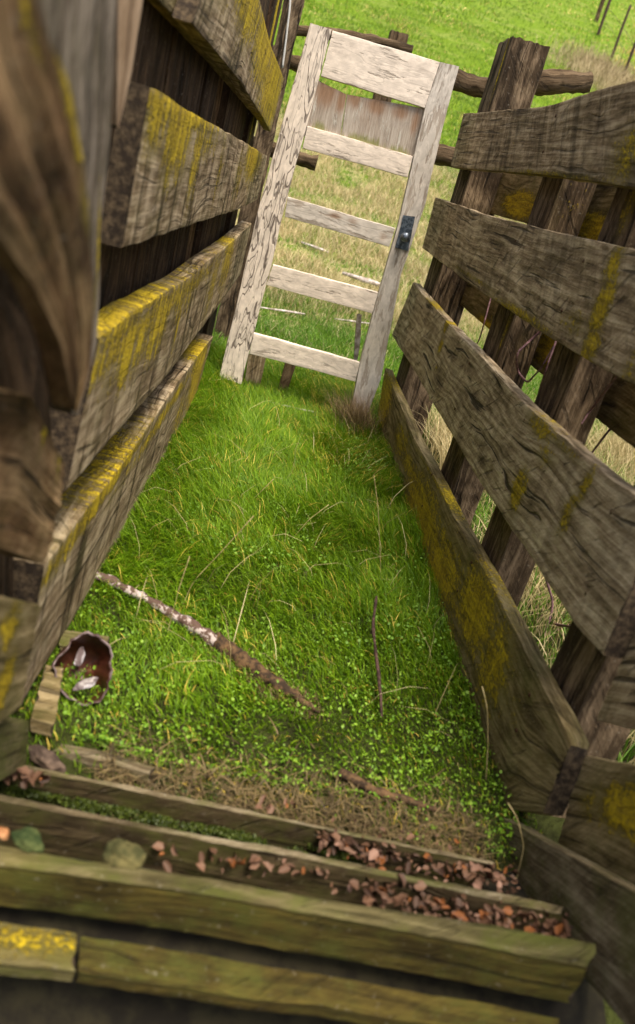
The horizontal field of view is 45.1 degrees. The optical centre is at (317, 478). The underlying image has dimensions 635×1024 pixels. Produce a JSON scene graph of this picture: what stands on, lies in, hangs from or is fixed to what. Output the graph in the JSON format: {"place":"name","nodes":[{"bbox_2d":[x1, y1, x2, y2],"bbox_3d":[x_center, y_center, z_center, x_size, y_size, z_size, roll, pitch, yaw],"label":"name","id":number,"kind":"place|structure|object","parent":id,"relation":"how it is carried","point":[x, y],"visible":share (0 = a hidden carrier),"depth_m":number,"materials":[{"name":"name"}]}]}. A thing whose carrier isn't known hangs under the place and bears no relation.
{"place":"outdoors","nodes":[
{"label":"outdoors","id":0,"kind":"place"},
{"bbox_2d":[0,809,605,1023],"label":"ramp soil","id":1,"kind":"structure","parent":0,"point":[35,1001],"depth_m":1.35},
{"bbox_2d":[3,737,368,865],"bbox_3d":[-0.265,0.711,1.727,0.796,0.022,0.282,15,21,-3],"label":"moss","id":2,"kind":"object","parent":1,"relation":"on","point":[118,811],"visible":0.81,"depth_m":1.63,"materials":[{"name":"green plant"}]},
{"bbox_2d":[76,703,501,878],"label":"dry litter","id":3,"kind":"object","parent":1,"relation":"on","point":[351,816],"visible":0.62,"depth_m":1.79,"materials":[{"name":"brown plant"}]},
{"bbox_2d":[338,768,436,811],"bbox_3d":[0.169,0.765,1.860,0.251,0.031,0.039,19,22,9],"label":"broken stick","id":4,"kind":"object","parent":3,"relation":"on","point":[355,780],"visible":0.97,"depth_m":1.85,"materials":[{"name":"brown wood"}]},
{"bbox_2d":[3,766,587,971],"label":"leaf litter","id":5,"kind":"object","parent":1,"relation":"on","point":[483,916],"visible":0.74,"depth_m":1.52,"materials":[{"name":"brown plant"}]},
{"bbox_2d":[0,765,634,1023],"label":"wooden ramp","id":6,"kind":"structure","parent":1,"relation":"on","point":[307,912],"depth_m":1.35,"materials":[{"name":"brown wood"}]},
{"bbox_2d":[0,827,9,840],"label":"pebble","id":7,"kind":"object","parent":6,"relation":"on","point":[4,833],"visible":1,"depth_m":1.29,"materials":[{"name":"orange stone"}]},
{"bbox_2d":[11,826,43,852],"bbox_3d":[-0.491,0.614,1.298,0.066,0.026,0.040,25,22,7],"label":"mossy stone","id":8,"kind":"object","parent":6,"relation":"on","point":[27,839],"visible":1,"depth_m":1.29,"materials":[{"name":"green stone"}]},
{"bbox_2d":[102,838,146,869],"bbox_3d":[-0.333,0.649,1.318,0.074,0.044,0.049,23,22,3],"label":"mossy stone","id":9,"kind":"object","parent":6,"relation":"on","point":[120,853],"visible":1,"depth_m":1.31,"materials":[{"name":"stone"}]},
{"bbox_2d":[508,803,523,877],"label":"straw stem","id":10,"kind":"object","parent":1,"relation":"on","point":[521,836],"visible":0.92,"depth_m":1.77,"materials":[{"name":"brown plant"}]},
{"bbox_2d":[0,0,634,1023],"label":"ground","id":11,"kind":"structure","parent":0,"point":[550,826],"depth_m":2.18,"materials":[{"name":"green plant"}]},
{"bbox_2d":[27,744,65,772],"bbox_3d":[-0.591,0.611,1.663,0.104,0.043,0.040,29,24,17],"label":"brown stone","id":12,"kind":"object","parent":11,"relation":"on","point":[42,756],"visible":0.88,"depth_m":1.65,"materials":[{"name":"brown stone"}]},
{"bbox_2d":[30,664,63,737],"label":"wood block","id":13,"kind":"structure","parent":11,"relation":"on","point":[43,717],"depth_m":1.74,"materials":[{"name":"beige wood"}]},
{"bbox_2d":[51,631,113,706],"bbox_3d":[-0.579,0.464,1.881,0.152,0.178,0.154,13,22,-8],"label":"rusty pan","id":14,"kind":"object","parent":11,"relation":"on","point":[98,652],"visible":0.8,"depth_m":1.91,"materials":[{"name":"metal"}]},
{"bbox_2d":[74,646,84,666],"bbox_3d":[-0.586,0.439,1.888,0.026,0.006,0.062,48,29,-27],"label":"enamel flake","id":15,"kind":"object","parent":14,"relation":"in","point":[79,657],"visible":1,"depth_m":1.88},
{"bbox_2d":[72,677,97,690],"bbox_3d":[-0.557,0.493,1.837,0.066,0.007,0.025,-17,75,-25],"label":"enamel flake","id":16,"kind":"object","parent":14,"relation":"on","point":[87,683],"visible":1,"depth_m":1.83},
{"bbox_2d":[58,630,109,651],"bbox_3d":[-0.613,0.441,1.994,0.126,0.051,0.074,11,22,-11],"label":"wood offcut","id":17,"kind":"object","parent":11,"relation":"on","point":[67,636],"visible":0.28,"depth_m":1.98,"materials":[{"name":"beige wood"}]},
{"bbox_2d":[52,744,154,783],"bbox_3d":[-0.480,0.638,1.721,0.230,0.031,0.036,15,21,-2],"label":"buried slat","id":18,"kind":"object","parent":11,"relation":"on","point":[87,756],"visible":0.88,"depth_m":1.71,"materials":[{"name":"brown wood"}]},
{"bbox_2d":[0,0,283,780],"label":"plank fence","id":19,"kind":"object","parent":11,"relation":"on","point":[132,162],"visible":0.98,"depth_m":1.62,"materials":[{"name":"brown wood"}]},
{"bbox_2d":[166,556,189,635],"bbox_3d":[-0.404,0.345,2.199,0.004,0.269,0.045,20,22,12],"label":"straw stem","id":20,"kind":"object","parent":11,"relation":"on","point":[177,593],"visible":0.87,"depth_m":2.19,"materials":[{"name":"beige plant"}]},
{"bbox_2d":[95,570,319,713],"bbox_3d":[-0.330,0.449,2.227,0.802,0.119,0.095,22,22,15],"label":"fallen branch","id":21,"kind":"object","parent":11,"relation":"on","point":[219,641],"visible":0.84,"depth_m":2.22,"materials":[{"name":"brown wood"}]},
{"bbox_2d":[184,515,253,601],"bbox_3d":[-0.314,0.261,2.366,0.168,0.349,0.014,4,24,-27],"label":"straw stem","id":22,"kind":"object","parent":11,"relation":"on","point":[218,554],"visible":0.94,"depth_m":2.36,"materials":[{"name":"beige plant"}]},
{"bbox_2d":[245,354,265,385],"bbox_3d":[-0.397,-0.650,4.734,0.112,0.250,0.021,13,22,-8],"label":"broken stake","id":23,"kind":"object","parent":11,"relation":"on","point":[255,367],"visible":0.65,"depth_m":4.71,"materials":[{"name":"brown wood"}]},
{"bbox_2d":[200,631,329,728],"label":"dead grass litter","id":24,"kind":"object","parent":11,"relation":"on","point":[305,692],"visible":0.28,"depth_m":2.15,"materials":[{"name":"brown plant"}]},
{"bbox_2d":[10,510,526,858],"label":"ground cover leaves","id":25,"kind":"object","parent":11,"relation":"on","point":[121,742],"visible":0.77,"depth_m":2.00,"materials":[{"name":"green plant"}]},
{"bbox_2d":[260,307,304,314],"bbox_3d":[-0.337,-1.612,7.329,0.509,0.022,0.017,2,25,-32],"label":"stick","id":26,"kind":"object","parent":11,"relation":"on","point":[281,310],"visible":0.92,"depth_m":7.33,"materials":[{"name":"beige wood"}]},
{"bbox_2d":[278,363,295,391],"bbox_3d":[-0.202,-0.592,4.767,0.076,0.288,0.022,13,22,-8],"label":"broken stake","id":27,"kind":"object","parent":11,"relation":"on","point":[287,373],"visible":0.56,"depth_m":4.74,"materials":[{"name":"brown wood"}]},
{"bbox_2d":[110,378,491,770],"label":"dry stalks","id":28,"kind":"object","parent":11,"relation":"on","point":[297,569],"visible":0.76,"depth_m":2.63,"materials":[{"name":"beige plant"}]},
{"bbox_2d":[293,504,328,537],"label":"straw stem","id":29,"kind":"object","parent":11,"relation":"on","point":[311,517],"visible":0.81,"depth_m":2.96,"materials":[{"name":"plant"}]},
{"bbox_2d":[171,387,454,665],"bbox_3d":[-0.068,0.005,3.470,1.012,0.090,2.407,13,22,-8],"label":"clover patch","id":30,"kind":"object","parent":11,"relation":"on","point":[376,617],"visible":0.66,"depth_m":2.77,"materials":[{"name":"green plant"}]},
{"bbox_2d":[301,241,329,252],"bbox_3d":[-0.030,-2.922,9.663,0.377,0.055,0.044,14,21,-5],"label":"stick","id":31,"kind":"object","parent":11,"relation":"on","point":[316,247],"visible":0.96,"depth_m":9.65,"materials":[{"name":"beige wood"}]},
{"bbox_2d":[220,23,458,423],"bbox_3d":[0.090,-1.280,4.279,0.943,2.094,0.112,13,22,-8],"label":"old door","id":32,"kind":"structure","parent":11,"relation":"on","point":[396,138],"depth_m":4.13,"materials":[{"name":"paint"}]},
{"bbox_2d":[299,387,384,436],"bbox_3d":[0.205,-0.410,4.541,0.575,0.240,0.612,-4,29,-41],"label":"dead grass tuft","id":33,"kind":"object","parent":11,"relation":"on","point":[356,416],"visible":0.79,"depth_m":4.54,"materials":[{"name":"brown plant"}]},
{"bbox_2d":[334,318,369,323],"bbox_3d":[0.366,-1.582,7.677,0.439,0.032,0.022,5,24,-25],"label":"stick","id":34,"kind":"object","parent":11,"relation":"on","point":[352,321],"visible":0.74,"depth_m":7.66,"materials":[{"name":"beige wood"}]},
{"bbox_2d":[354,314,361,360],"bbox_3d":[0.237,-0.840,4.682,0.082,0.336,0.021,13,22,-8],"label":"broken stake","id":35,"kind":"object","parent":11,"relation":"on","point":[357,335],"visible":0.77,"depth_m":4.66,"materials":[{"name":"grey wood"}]},
{"bbox_2d":[371,596,382,717],"bbox_3d":[0.182,0.528,2.350,0.022,0.095,0.506,13,21,-6],"label":"twig","id":36,"kind":"object","parent":11,"relation":"on","point":[376,658],"visible":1,"depth_m":2.31,"materials":[{"name":"brown wood"}]},
{"bbox_2d":[373,475,380,577],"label":"straw stem","id":37,"kind":"object","parent":11,"relation":"on","point":[378,521],"visible":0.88,"depth_m":2.79,"materials":[{"name":"beige plant"}]},
{"bbox_2d":[213,0,592,341],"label":"rail fence","id":38,"kind":"object","parent":11,"relation":"on","point":[553,81],"visible":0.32,"depth_m":4.95,"materials":[{"name":"brown wood"}]},
{"bbox_2d":[282,0,290,67],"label":"rope","id":39,"kind":"object","parent":38,"relation":"hanging from","point":[289,10],"visible":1,"depth_m":4.79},
{"bbox_2d":[273,0,633,145],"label":"meadow grass","id":40,"kind":"structure","parent":11,"relation":"on","point":[359,92],"depth_m":25.17,"materials":[{"name":"green plant"}]},
{"bbox_2d":[482,686,487,779],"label":"straw stem","id":41,"kind":"object","parent":11,"relation":"on","point":[487,732],"visible":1,"depth_m":2.01,"materials":[{"name":"plant"}]},
{"bbox_2d":[377,36,634,883],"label":"plank fence","id":42,"kind":"object","parent":11,"relation":"on","point":[558,179],"visible":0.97,"depth_m":2.39,"materials":[{"name":"brown wood"}]},
{"bbox_2d":[476,298,617,423],"bbox_3d":[0.799,-0.483,2.945,0.164,0.439,1.946,15,21,-2],"label":"bramble","id":43,"kind":"object","parent":42,"relation":"attached to","point":[546,367],"visible":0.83,"depth_m":2.73,"materials":[{"name":"brown plant"}]},
{"bbox_2d":[386,0,634,75],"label":"meadow grass","id":44,"kind":"structure","parent":11,"relation":"on","point":[526,16],"depth_m":34.62,"materials":[{"name":"green plant"}]},
{"bbox_2d":[537,429,610,637],"bbox_3d":[0.923,0.220,2.744,0.189,0.987,0.744,16,21,0],"label":"bramble","id":45,"kind":"object","parent":11,"relation":"on","point":[547,584],"visible":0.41,"depth_m":2.72,"materials":[{"name":"brown plant"}]},
{"bbox_2d":[594,0,634,72],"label":"wire fence","id":46,"kind":"object","parent":11,"relation":"on","point":[599,9],"visible":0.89,"depth_m":33.20,"materials":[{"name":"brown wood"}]},
{"bbox_2d":[235,107,525,295],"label":"meadow grass","id":47,"kind":"structure","parent":0,"point":[346,240],"depth_m":11.54,"materials":[{"name":"plant"}]},
{"bbox_2d":[342,272,379,285],"bbox_3d":[0.535,-2.303,8.850,0.530,0.065,0.066,18,22,7],"label":"stick","id":48,"kind":"object","parent":47,"relation":"on","point":[364,279],"visible":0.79,"depth_m":8.84,"materials":[{"name":"beige wood"}]},
{"bbox_2d":[210,255,633,461],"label":"meadow grass","id":49,"kind":"structure","parent":0,"point":[287,332],"depth_m":7.31,"materials":[{"name":"green plant"}]},
{"bbox_2d":[416,404,634,763],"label":"meadow grass","id":50,"kind":"structure","parent":0,"point":[616,462],"depth_m":3.81,"materials":[{"name":"beige plant"}]},
{"bbox_2d":[536,31,634,91],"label":"tall dry grass","id":51,"kind":"structure","parent":0,"point":[608,72],"depth_m":28.97,"materials":[{"name":"beige plant"}]}
]}

